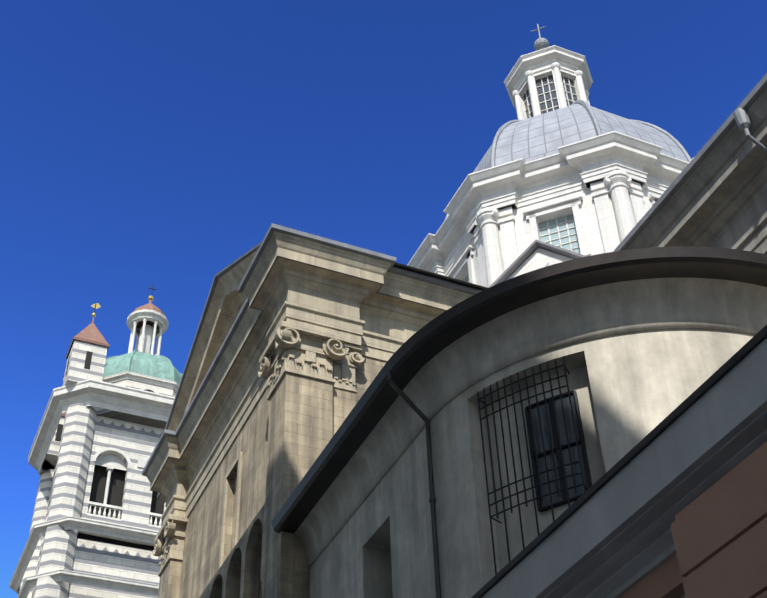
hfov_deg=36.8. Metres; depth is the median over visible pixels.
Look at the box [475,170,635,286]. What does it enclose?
dome drum columns
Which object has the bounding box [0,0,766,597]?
sky
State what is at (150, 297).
tower finial
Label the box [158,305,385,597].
transept walls
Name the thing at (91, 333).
tower pinnacle roofs
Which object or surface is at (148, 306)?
tower lantern cap
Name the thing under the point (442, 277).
transept roof
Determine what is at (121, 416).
tower drum
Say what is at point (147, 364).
green tower dome
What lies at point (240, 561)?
transept arcade
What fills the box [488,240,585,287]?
crossing gable roof
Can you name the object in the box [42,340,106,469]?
tower pinnacles
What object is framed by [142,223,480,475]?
transept gutter
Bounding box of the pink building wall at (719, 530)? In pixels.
[618,441,766,597]
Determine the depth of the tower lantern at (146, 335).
89.79 m
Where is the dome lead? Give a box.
[473,104,687,230]
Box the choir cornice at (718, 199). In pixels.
[625,87,766,253]
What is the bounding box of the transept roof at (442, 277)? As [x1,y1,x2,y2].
[167,247,487,429]
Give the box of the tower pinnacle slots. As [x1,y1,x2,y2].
[55,351,92,441]
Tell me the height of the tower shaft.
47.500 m
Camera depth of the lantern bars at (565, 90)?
61.91 m
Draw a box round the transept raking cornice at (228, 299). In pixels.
[168,233,312,430]
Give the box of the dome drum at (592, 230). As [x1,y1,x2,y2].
[457,187,660,285]
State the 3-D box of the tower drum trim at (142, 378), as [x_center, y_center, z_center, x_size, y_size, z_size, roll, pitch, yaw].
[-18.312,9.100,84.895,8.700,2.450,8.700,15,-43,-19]
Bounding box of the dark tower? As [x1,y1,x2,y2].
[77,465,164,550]
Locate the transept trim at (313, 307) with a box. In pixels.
[146,231,472,576]
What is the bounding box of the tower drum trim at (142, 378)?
[102,371,178,393]
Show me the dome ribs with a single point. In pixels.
(585, 104)
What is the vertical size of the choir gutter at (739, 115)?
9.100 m
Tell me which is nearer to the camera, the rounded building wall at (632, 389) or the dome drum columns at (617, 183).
the rounded building wall at (632, 389)
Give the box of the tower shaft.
[19,403,163,597]
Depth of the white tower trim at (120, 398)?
77.35 m
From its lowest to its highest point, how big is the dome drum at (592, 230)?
6.700 m
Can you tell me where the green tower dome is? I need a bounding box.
[103,350,181,383]
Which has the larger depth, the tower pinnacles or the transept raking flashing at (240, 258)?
the tower pinnacles
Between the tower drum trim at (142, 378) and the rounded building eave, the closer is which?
the rounded building eave
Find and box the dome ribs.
[445,100,690,218]
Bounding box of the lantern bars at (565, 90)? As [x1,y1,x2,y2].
[524,76,576,118]
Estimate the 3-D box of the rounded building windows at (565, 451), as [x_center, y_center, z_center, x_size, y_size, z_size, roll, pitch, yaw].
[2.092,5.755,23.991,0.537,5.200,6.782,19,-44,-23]
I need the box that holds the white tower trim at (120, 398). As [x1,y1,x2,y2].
[9,379,174,597]
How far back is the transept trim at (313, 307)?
38.28 m
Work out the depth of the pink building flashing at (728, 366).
7.37 m
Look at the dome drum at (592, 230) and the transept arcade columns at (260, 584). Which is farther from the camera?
the dome drum at (592, 230)
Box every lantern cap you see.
[132,300,165,332]
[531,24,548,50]
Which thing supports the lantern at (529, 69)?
on the dome ribs
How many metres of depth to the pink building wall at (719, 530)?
6.48 m
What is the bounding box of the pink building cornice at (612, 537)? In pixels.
[482,338,766,597]
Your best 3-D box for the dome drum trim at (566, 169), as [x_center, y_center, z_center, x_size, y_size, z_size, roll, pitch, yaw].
[9.773,1.576,52.974,15.800,8.500,15.800,15,-43,-19]
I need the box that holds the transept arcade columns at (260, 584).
[238,558,261,597]
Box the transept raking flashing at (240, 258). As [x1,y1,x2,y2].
[165,241,261,428]
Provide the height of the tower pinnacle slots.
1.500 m
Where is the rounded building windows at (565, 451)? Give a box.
[529,394,588,506]
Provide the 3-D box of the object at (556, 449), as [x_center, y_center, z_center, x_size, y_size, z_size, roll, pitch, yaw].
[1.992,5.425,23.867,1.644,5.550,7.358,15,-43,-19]
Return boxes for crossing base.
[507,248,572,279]
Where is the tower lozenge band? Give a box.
[31,419,162,597]
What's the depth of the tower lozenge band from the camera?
73.52 m
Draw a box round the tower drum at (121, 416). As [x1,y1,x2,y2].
[92,379,175,428]
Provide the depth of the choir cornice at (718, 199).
32.54 m
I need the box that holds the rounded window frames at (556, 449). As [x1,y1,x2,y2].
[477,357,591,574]
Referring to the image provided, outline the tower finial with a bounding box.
[63,295,153,378]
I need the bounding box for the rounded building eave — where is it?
[271,246,766,597]
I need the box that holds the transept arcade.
[199,504,264,597]
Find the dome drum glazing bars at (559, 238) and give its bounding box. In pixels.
[464,215,580,281]
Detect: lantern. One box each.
[127,309,168,354]
[504,45,592,119]
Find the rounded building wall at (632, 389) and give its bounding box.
[310,329,754,597]
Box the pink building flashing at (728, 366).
[471,325,766,597]
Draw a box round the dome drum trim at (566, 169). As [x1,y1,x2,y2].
[407,131,693,286]
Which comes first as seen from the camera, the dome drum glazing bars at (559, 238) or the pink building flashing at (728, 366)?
the pink building flashing at (728, 366)
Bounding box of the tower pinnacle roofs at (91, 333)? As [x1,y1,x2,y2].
[62,316,109,416]
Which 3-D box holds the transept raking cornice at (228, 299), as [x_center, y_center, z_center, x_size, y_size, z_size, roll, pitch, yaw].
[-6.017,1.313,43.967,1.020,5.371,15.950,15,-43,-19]
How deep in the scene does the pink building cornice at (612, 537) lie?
7.28 m
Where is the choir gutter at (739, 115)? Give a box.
[613,73,766,251]

